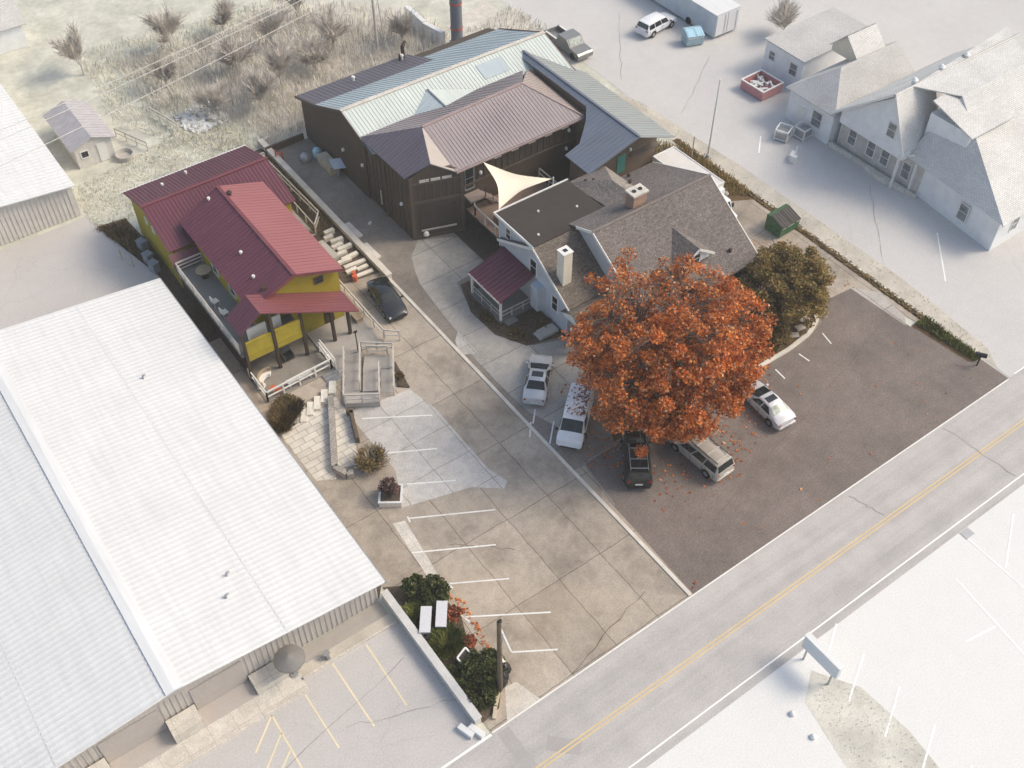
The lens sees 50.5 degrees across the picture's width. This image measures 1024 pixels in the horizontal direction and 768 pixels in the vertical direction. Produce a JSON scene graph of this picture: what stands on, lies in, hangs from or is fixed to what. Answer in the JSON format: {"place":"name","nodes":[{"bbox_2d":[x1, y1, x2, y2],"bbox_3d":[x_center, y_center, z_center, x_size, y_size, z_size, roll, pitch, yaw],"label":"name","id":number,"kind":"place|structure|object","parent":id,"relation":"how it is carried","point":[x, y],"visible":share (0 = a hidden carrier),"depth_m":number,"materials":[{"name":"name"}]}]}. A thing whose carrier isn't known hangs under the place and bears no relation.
{"place":"outdoors","nodes":[
{"label":"outdoors","id":0,"kind":"place"},
{"bbox_2d":[0,0,28,54],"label":"house","id":1,"kind":"structure","parent":0,"point":[12,34],"depth_m":110.17,"materials":[{"name":"white"}]},
{"bbox_2d":[0,84,81,245],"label":"warehouse","id":2,"kind":"structure","parent":0,"point":[36,192],"depth_m":91.90,"materials":[{"name":"white metal"}]},
{"bbox_2d":[0,218,159,329],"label":"back yard pavement","id":3,"kind":"structure","parent":0,"point":[80,261],"depth_m":88.96,"materials":[{"name":"concrete"}]},
{"bbox_2d":[71,123,247,227],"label":"dry grass","id":4,"kind":"structure","parent":0,"point":[162,143],"depth_m":98.31,"materials":[{"name":"plant"}]},
{"bbox_2d":[0,278,385,767],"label":"warehouse","id":5,"kind":"structure","parent":0,"point":[176,537],"depth_m":67.00,"materials":[{"name":"white metal"}]},
{"bbox_2d":[97,709,166,762],"bbox_3d":[-21.364,19.867,61.255,3.550,2.330,0.080,-28,54,-23],"label":"dock door","id":6,"kind":"structure","parent":5,"relation":"in","point":[115,746],"depth_m":61.16,"materials":[{"name":"metal"}]},
{"bbox_2d":[189,661,247,709],"bbox_3d":[-17.086,17.574,63.320,3.200,2.330,0.080,-28,54,-23],"label":"dock door","id":7,"kind":"structure","parent":5,"relation":"in","point":[230,678],"depth_m":63.22,"materials":[{"name":"metal"}]},
{"bbox_2d":[98,218,380,597],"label":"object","id":8,"kind":"structure","parent":0,"point":[186,302],"depth_m":87.37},
{"bbox_2d":[94,219,160,264],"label":"yard weeds","id":9,"kind":"object","parent":8,"relation":"on","point":[117,234],"visible":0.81,"depth_m":91.80,"materials":[{"name":"green plant"}]},
{"bbox_2d":[281,404,335,480],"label":"paver terrace","id":10,"kind":"structure","parent":0,"point":[308,442],"depth_m":76.99,"materials":[{"name":"stone"}]},
{"bbox_2d":[82,0,546,152],"bbox_3d":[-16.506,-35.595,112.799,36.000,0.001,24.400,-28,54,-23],"label":"scrub ground","id":11,"kind":"structure","parent":0,"point":[311,6],"depth_m":111.35,"materials":[{"name":"plant"}]},
{"bbox_2d":[209,0,239,30],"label":"bare tree","id":12,"kind":"object","parent":11,"relation":"on","point":[225,12],"visible":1,"depth_m":111.95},
{"bbox_2d":[210,27,258,74],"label":"bare tree","id":13,"kind":"object","parent":11,"relation":"on","point":[231,58],"visible":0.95,"depth_m":106.74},
{"bbox_2d":[235,62,282,109],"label":"bare tree","id":14,"kind":"object","parent":11,"relation":"on","point":[259,85],"visible":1,"depth_m":102.18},
{"bbox_2d":[241,3,294,49],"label":"bare tree","id":15,"kind":"object","parent":11,"relation":"on","point":[264,28],"visible":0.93,"depth_m":109.22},
{"bbox_2d":[254,31,297,86],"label":"bare tree","id":16,"kind":"object","parent":11,"relation":"on","point":[279,52],"visible":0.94,"depth_m":104.34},
{"bbox_2d":[290,28,334,70],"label":"bare tree","id":17,"kind":"object","parent":11,"relation":"on","point":[313,48],"visible":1,"depth_m":107.26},
{"bbox_2d":[304,1,351,49],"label":"bare tree","id":18,"kind":"object","parent":11,"relation":"on","point":[335,33],"visible":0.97,"depth_m":109.36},
{"bbox_2d":[381,7,420,40],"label":"bare tree","id":19,"kind":"object","parent":11,"relation":"on","point":[402,26],"visible":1,"depth_m":110.24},
{"bbox_2d":[404,5,445,44],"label":"barrier wall","id":20,"kind":"structure","parent":11,"relation":"on","point":[421,21],"depth_m":112.44,"materials":[{"name":"white concrete"}]},
{"bbox_2d":[449,0,462,41],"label":"chimney stack","id":21,"kind":"object","parent":11,"relation":"on","point":[456,26],"visible":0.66,"depth_m":109.72,"materials":[{"name":"metal"}]},
{"bbox_2d":[255,149,378,284],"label":"slope","id":22,"kind":"structure","parent":0,"point":[344,277],"depth_m":92.49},
{"bbox_2d":[259,152,320,235],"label":"walkway fence","id":23,"kind":"object","parent":22,"relation":"on","point":[290,184],"visible":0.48,"depth_m":93.62,"materials":[{"name":"wood"}]},
{"bbox_2d":[318,227,373,277],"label":"garden steps","id":24,"kind":"structure","parent":22,"relation":"on","point":[339,246],"depth_m":90.16,"materials":[{"name":"concrete"}]},
{"bbox_2d":[302,602,387,662],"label":"boardwalk strip","id":25,"kind":"object","parent":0,"point":[335,636],"visible":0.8,"depth_m":66.98,"materials":[{"name":"wood"}]},
{"bbox_2d":[320,481,424,582],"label":"path","id":26,"kind":"structure","parent":0,"point":[366,520],"depth_m":72.09,"materials":[{"name":"concrete"}]},
{"bbox_2d":[427,620,469,660],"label":"ornamental grass","id":27,"kind":"object","parent":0,"point":[450,636],"depth_m":66.07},
{"bbox_2d":[276,138,641,469],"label":"driveway","id":28,"kind":"structure","parent":0,"point":[343,197],"depth_m":91.12,"materials":[{"name":"concrete"}]},
{"bbox_2d":[257,138,391,278],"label":"boundary wall","id":29,"kind":"structure","parent":28,"relation":"on","point":[349,234],"depth_m":93.38,"materials":[{"name":"concrete"}]},
{"bbox_2d":[555,383,594,449],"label":"parked van","id":30,"kind":"object","parent":28,"relation":"on","point":[571,433],"visible":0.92,"depth_m":76.18,"materials":[{"name":"white paint"}]},
{"bbox_2d":[447,0,501,36],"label":"pale slab","id":31,"kind":"structure","parent":0,"point":[483,12],"depth_m":116.10,"materials":[{"name":"concrete"}]},
{"bbox_2d":[0,0,1020,767],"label":"ground","id":32,"kind":"structure","parent":0,"point":[38,76],"depth_m":107.67,"materials":[{"name":"beige soil"}]},
{"bbox_2d":[44,22,84,75],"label":"bare tree","id":33,"kind":"object","parent":32,"relation":"on","point":[68,51],"visible":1,"depth_m":106.21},
{"bbox_2d":[43,101,114,168],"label":"shed","id":34,"kind":"structure","parent":32,"relation":"on","point":[90,144],"depth_m":98.28,"materials":[{"name":"grey metal"}]},
{"bbox_2d":[142,48,179,87],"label":"bare tree","id":35,"kind":"object","parent":32,"relation":"on","point":[168,69],"visible":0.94,"depth_m":104.91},
{"bbox_2d":[135,2,188,51],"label":"bare tree","id":36,"kind":"object","parent":32,"relation":"on","point":[162,27],"visible":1,"depth_m":109.24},
{"bbox_2d":[109,679,257,767],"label":"dock apron","id":37,"kind":"object","parent":32,"relation":"on","point":[165,741],"visible":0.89,"depth_m":62.63,"materials":[{"name":"concrete"}]},
{"bbox_2d":[165,704,205,743],"bbox_3d":[-18.771,19.569,62.512,1.800,0.900,1.190,-28,54,-23],"label":"concrete landing","id":38,"kind":"object","parent":32,"relation":"on","point":[188,722],"visible":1,"depth_m":62.18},
{"bbox_2d":[172,101,227,132],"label":"brush scraps","id":39,"kind":"object","parent":32,"relation":"on","point":[202,127],"visible":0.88,"depth_m":103.11,"materials":[{"name":"white metal"}]},
{"bbox_2d":[184,77,231,113],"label":"bush","id":40,"kind":"object","parent":32,"relation":"on","point":[216,98],"visible":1,"depth_m":102.19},
{"bbox_2d":[139,671,307,767],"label":"storefront walk","id":41,"kind":"structure","parent":32,"relation":"on","point":[221,729],"depth_m":62.95,"materials":[{"name":"concrete"}]},
{"bbox_2d":[273,644,305,677],"bbox_3d":[-13.046,16.588,64.201,1.900,2.380,1.852,-28,54,-23],"label":"umbrella","id":42,"kind":"object","parent":41,"relation":"on","point":[289,659],"visible":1,"depth_m":63.40,"materials":[{"name":"grey fabric"}]},
{"bbox_2d":[121,145,358,402],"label":"mustard building","id":43,"kind":"structure","parent":32,"relation":"on","point":[271,283],"depth_m":82.74,"materials":[{"name":"red metal"}]},
{"bbox_2d":[248,661,288,694],"bbox_3d":[-14.492,17.410,64.726,2.050,0.500,1.190,-28,54,-23],"label":"concrete landing","id":44,"kind":"object","parent":32,"relation":"on","point":[266,677],"visible":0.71,"depth_m":64.44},
{"bbox_2d":[184,621,484,767],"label":"front parking","id":45,"kind":"structure","parent":32,"relation":"on","point":[432,736],"depth_m":63.04,"materials":[{"name":"asphalt"}]},
{"bbox_2d":[178,620,397,767],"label":"kerb","id":46,"kind":"structure","parent":45,"relation":"on","point":[288,700],"depth_m":63.86,"materials":[{"name":"concrete"}]},
{"bbox_2d":[255,645,406,767],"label":"stall line","id":47,"kind":"object","parent":45,"relation":"on","point":[320,718],"visible":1,"depth_m":63.12,"materials":[{"name":"yellow paint"}]},
{"bbox_2d":[298,614,393,676],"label":"gravel bed","id":48,"kind":"object","parent":32,"relation":"on","point":[346,644],"visible":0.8,"depth_m":66.39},
{"bbox_2d":[380,589,481,725],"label":"garden wall","id":49,"kind":"structure","parent":32,"relation":"on","point":[437,665],"depth_m":65.03,"materials":[{"name":"concrete"}]},
{"bbox_2d":[383,586,500,722],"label":"planting bed","id":50,"kind":"object","parent":32,"relation":"on","point":[402,600],"visible":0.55,"depth_m":67.07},
{"bbox_2d":[415,573,450,607],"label":"evergreen shrub","id":51,"kind":"object","parent":50,"relation":"on","point":[428,596],"visible":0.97,"depth_m":67.83,"materials":[{"name":"green plant"}]},
{"bbox_2d":[463,678,498,710],"bbox_3d":[-1.881,18.191,63.721,2.127,1.185,2.127,-28,54,-23],"label":"evergreen shrub","id":52,"kind":"object","parent":50,"relation":"on","point":[487,695],"visible":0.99,"depth_m":63.42,"materials":[{"name":"green plant"}]},
{"bbox_2d":[461,647,507,689],"bbox_3d":[-1.692,16.817,64.730,2.816,1.531,2.808,-28,54,-23],"label":"evergreen shrub","id":53,"kind":"object","parent":50,"relation":"on","point":[488,656],"visible":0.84,"depth_m":64.51,"materials":[{"name":"green plant"}]},
{"bbox_2d":[209,272,692,731],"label":"parking lot","id":54,"kind":"structure","parent":32,"relation":"on","point":[582,565],"depth_m":71.72,"materials":[{"name":"concrete"}]},
{"bbox_2d":[266,407,297,435],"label":"bush","id":55,"kind":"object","parent":54,"relation":"on","point":[278,426],"depth_m":77.73,"materials":[{"name":"brown plant"}]},
{"bbox_2d":[300,381,335,422],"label":"stone steps","id":56,"kind":"structure","parent":54,"relation":"on","point":[315,405],"depth_m":79.22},
{"bbox_2d":[327,395,353,479],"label":"wall","id":57,"kind":"structure","parent":54,"relation":"on","point":[339,470],"depth_m":76.10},
{"bbox_2d":[324,384,357,466],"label":"walk","id":58,"kind":"structure","parent":54,"relation":"on","point":[345,439],"depth_m":77.29,"materials":[{"name":"concrete"}]},
{"bbox_2d":[306,279,400,383],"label":"boardwalk","id":59,"kind":"structure","parent":54,"relation":"on","point":[323,335],"depth_m":83.71,"materials":[{"name":"wood"}]},
{"bbox_2d":[342,341,394,407],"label":"access ramp","id":60,"kind":"structure","parent":54,"relation":"on","point":[374,368],"depth_m":80.67,"materials":[{"name":"concrete"}]},
{"bbox_2d":[348,441,392,475],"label":"plume shrub","id":61,"kind":"object","parent":54,"relation":"on","point":[366,459],"visible":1,"depth_m":75.18,"materials":[{"name":"beige plant"}]},
{"bbox_2d":[366,276,407,320],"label":"parked car","id":62,"kind":"object","parent":54,"relation":"on","point":[383,293],"visible":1,"depth_m":85.39,"materials":[{"name":"black paint"}]},
{"bbox_2d":[393,521,439,587],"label":"walk strip","id":63,"kind":"object","parent":54,"relation":"on","point":[409,539],"visible":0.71,"depth_m":71.14,"materials":[{"name":"concrete"}]},
{"bbox_2d":[353,389,506,507],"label":"concrete pad","id":64,"kind":"object","parent":54,"relation":"on","point":[453,456],"visible":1,"depth_m":76.57,"materials":[{"name":"concrete"}]},
{"bbox_2d":[389,278,691,595],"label":"kerb","id":65,"kind":"structure","parent":54,"relation":"on","point":[570,468],"depth_m":76.61,"materials":[{"name":"concrete"}]},
{"bbox_2d":[362,333,831,652],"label":"stall line","id":66,"kind":"object","parent":54,"relation":"on","point":[465,617],"visible":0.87,"depth_m":71.18,"materials":[{"name":"white paint"}]},
{"bbox_2d":[454,221,501,259],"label":"court","id":67,"kind":"object","parent":32,"relation":"on","point":[484,244],"visible":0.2,"depth_m":91.63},
{"bbox_2d":[295,28,674,239],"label":"brown building","id":68,"kind":"structure","parent":32,"relation":"on","point":[414,142],"depth_m":92.30,"materials":[{"name":"metal"}]},
{"bbox_2d":[420,201,456,229],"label":"bay door","id":69,"kind":"structure","parent":68,"relation":"in","point":[442,214],"depth_m":90.49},
{"bbox_2d":[464,168,557,237],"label":"raised deck","id":70,"kind":"structure","parent":68,"relation":"attached to","point":[482,212],"depth_m":91.19,"materials":[{"name":"wood"}]},
{"bbox_2d":[483,162,553,245],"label":"shade sail","id":71,"kind":"object","parent":68,"relation":"attached to","point":[510,185],"visible":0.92,"depth_m":88.00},
{"bbox_2d":[412,237,584,426],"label":"light apron","id":72,"kind":"object","parent":32,"relation":"on","point":[443,266],"visible":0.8,"depth_m":83.82,"materials":[{"name":"concrete"}]},
{"bbox_2d":[522,354,553,405],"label":"parked car","id":73,"kind":"object","parent":72,"relation":"on","point":[537,379],"visible":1,"depth_m":79.25,"materials":[{"name":"silver metal"}]},
{"bbox_2d":[468,162,757,348],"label":"blue house","id":74,"kind":"structure","parent":32,"relation":"on","point":[557,240],"depth_m":83.82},
{"bbox_2d":[449,239,971,647],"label":"fallen leaves","id":75,"kind":"object","parent":32,"relation":"on","point":[617,465],"visible":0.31,"depth_m":76.25,"materials":[{"name":"orange plant"}]},
{"bbox_2d":[500,0,1023,377],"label":"neighbour lot","id":76,"kind":"structure","parent":32,"relation":"on","point":[978,294],"depth_m":103.75,"materials":[{"name":"concrete"}]},
{"bbox_2d":[544,25,592,60],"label":"pickup truck","id":77,"kind":"object","parent":76,"relation":"on","point":[572,44],"visible":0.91,"depth_m":110.27,"materials":[{"name":"grey paint"}]},
{"bbox_2d":[635,12,676,37],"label":"parked suv","id":78,"kind":"object","parent":76,"relation":"on","point":[651,25],"visible":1,"depth_m":112.85,"materials":[{"name":"white paint"}]},
{"bbox_2d":[654,0,740,37],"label":"storage trailer","id":79,"kind":"object","parent":76,"relation":"on","point":[714,18],"visible":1,"depth_m":112.75,"materials":[{"name":"metal"}]},
{"bbox_2d":[740,69,783,100],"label":"skip","id":80,"kind":"object","parent":76,"relation":"on","point":[754,91],"visible":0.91,"depth_m":106.05,"materials":[{"name":"red metal"}]},
{"bbox_2d":[763,0,804,29],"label":"bare tree","id":81,"kind":"object","parent":76,"relation":"on","point":[786,12],"visible":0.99,"depth_m":111.52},
{"bbox_2d":[612,91,996,367],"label":"gravel strip","id":82,"kind":"object","parent":32,"relation":"on","point":[856,255],"visible":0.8,"depth_m":91.94,"materials":[{"name":"gravel"}]},
{"bbox_2d":[461,280,571,345],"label":"house bed","id":83,"kind":"object","parent":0,"point":[475,309],"visible":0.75,"depth_m":84.98,"materials":[{"name":"soil"}]},
{"bbox_2d":[505,682,539,720],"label":"front walk","id":84,"kind":"structure","parent":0,"point":[519,698],"depth_m":63.99,"materials":[{"name":"concrete"}]},
{"bbox_2d":[574,299,813,440],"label":"tree bed","id":85,"kind":"object","parent":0,"point":[780,348],"visible":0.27,"depth_m":83.59,"materials":[{"name":"soil"}]},
{"bbox_2d":[559,241,779,457],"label":"maple tree","id":86,"kind":"object","parent":85,"relation":"on","point":[664,395],"visible":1,"depth_m":70.30,"materials":[{"name":"orange plant"}]},
{"bbox_2d":[738,240,835,333],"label":"tree","id":87,"kind":"object","parent":85,"relation":"on","point":[800,290],"visible":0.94,"depth_m":82.43,"materials":[{"name":"green plant"}]},
{"bbox_2d":[652,146,736,216],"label":"box truck","id":88,"kind":"object","parent":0,"point":[674,156],"visible":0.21,"depth_m":93.54,"materials":[{"name":"white metal"}]},
{"bbox_2d":[445,368,1023,767],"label":"road","id":89,"kind":"structure","parent":0,"point":[600,690],"depth_m":68.36,"materials":[{"name":"asphalt"}]},
{"bbox_2d":[497,726,581,767],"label":"road patch","id":90,"kind":"object","parent":89,"relation":"on","point":[516,748],"visible":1,"depth_m":62.08,"materials":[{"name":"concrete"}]},
{"bbox_2d":[492,379,1008,732],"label":"edge line","id":91,"kind":"object","parent":89,"relation":"on","point":[514,717],"visible":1,"depth_m":70.04,"materials":[{"name":"white paint"}]},
{"bbox_2d":[535,419,1023,767],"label":"line","id":92,"kind":"object","parent":89,"relation":"on","point":[771,603],"visible":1,"depth_m":68.25,"materials":[{"name":"yellow paint"}]},
{"bbox_2d":[628,367,1023,767],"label":"edge line","id":93,"kind":"object","parent":89,"relation":"on","point":[703,712],"visible":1,"depth_m":67.40,"materials":[{"name":"white paint"}]},
{"bbox_2d":[586,287,1007,593],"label":"asphalt lot","id":94,"kind":"structure","parent":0,"point":[687,545],"depth_m":77.12,"materials":[{"name":"asphalt"}]},
{"bbox_2d":[620,431,652,488],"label":"parked suv","id":95,"kind":"object","parent":94,"relation":"on","point":[637,473],"visible":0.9,"depth_m":73.73,"materials":[{"name":"black paint"}]},
{"bbox_2d":[668,431,734,481],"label":"parked minivan","id":96,"kind":"object","parent":94,"relation":"on","point":[709,457],"visible":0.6,"depth_m":74.38,"materials":[{"name":"beige paint"}]},
{"bbox_2d":[745,380,795,430],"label":"parked car","id":97,"kind":"object","parent":94,"relation":"on","point":[773,409],"visible":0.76,"depth_m":77.71,"materials":[{"name":"paint"}]},
{"bbox_2d":[849,287,905,324],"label":"kerb flags","id":98,"kind":"object","parent":94,"relation":"on","point":[882,301],"visible":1,"depth_m":86.57,"materials":[{"name":"concrete"}]},
{"bbox_2d":[762,7,866,84],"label":"white garage","id":99,"kind":"structure","parent":0,"point":[797,52],"depth_m":106.98,"materials":[{"name":"paint"}]},
{"bbox_2d":[664,138,975,361],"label":"kerb verge","id":100,"kind":"structure","parent":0,"point":[735,197],"depth_m":88.86,"materials":[{"name":"green plant"}]},
{"bbox_2d":[655,138,749,194],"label":"verge plants","id":101,"kind":"object","parent":100,"relation":"on","point":[708,165],"visible":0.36,"depth_m":97.87,"materials":[{"name":"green plant"}]},
{"bbox_2d":[677,139,926,318],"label":"kerb litter","id":102,"kind":"object","parent":100,"relation":"on","point":[799,228],"visible":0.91,"depth_m":90.37,"materials":[{"name":"brown plant"}]},
{"bbox_2d":[915,315,978,360],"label":"verge plants","id":103,"kind":"object","parent":100,"relation":"on","point":[926,323],"visible":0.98,"depth_m":83.83,"materials":[{"name":"green plant"}]},
{"bbox_2d":[731,199,919,332],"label":"side yard","id":104,"kind":"structure","parent":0,"point":[751,215],"depth_m":91.38,"materials":[{"name":"concrete"}]},
{"bbox_2d":[764,204,800,237],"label":"dumpster","id":105,"kind":"object","parent":104,"relation":"on","point":[784,219],"visible":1,"depth_m":91.55,"materials":[{"name":"green metal"}]},
{"bbox_2d":[646,484,1023,767],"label":"lot","id":106,"kind":"structure","parent":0,"point":[911,631],"depth_m":65.12,"materials":[{"name":"concrete"}]},
{"bbox_2d":[758,136,1023,767],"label":"stall line","id":107,"kind":"object","parent":106,"relation":"on","point":[898,690],"visible":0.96,"depth_m":66.99,"materials":[{"name":"white paint"}]},
{"bbox_2d":[805,671,938,767],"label":"grass island","id":108,"kind":"structure","parent":0,"point":[859,708],"depth_m":62.76,"materials":[{"name":"plant"}]},
{"bbox_2d":[802,631,844,684],"bbox_3d":[18.212,16.397,64.238,0.400,2.580,2.800,-28,54,-23],"label":"roadside sign","id":109,"kind":"object","parent":108,"relation":"on","point":[823,656],"visible":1,"depth_m":63.55,"materials":[{"name":"white metal"}]},
{"bbox_2d":[828,26,1023,250],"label":"white house","id":110,"kind":"structure","parent":0,"point":[944,136],"depth_m":92.42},
{"bbox_2d":[785,23,914,144],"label":"white wing","id":111,"kind":"structure","parent":110,"relation":"attached to","point":[871,62],"depth_m":100.51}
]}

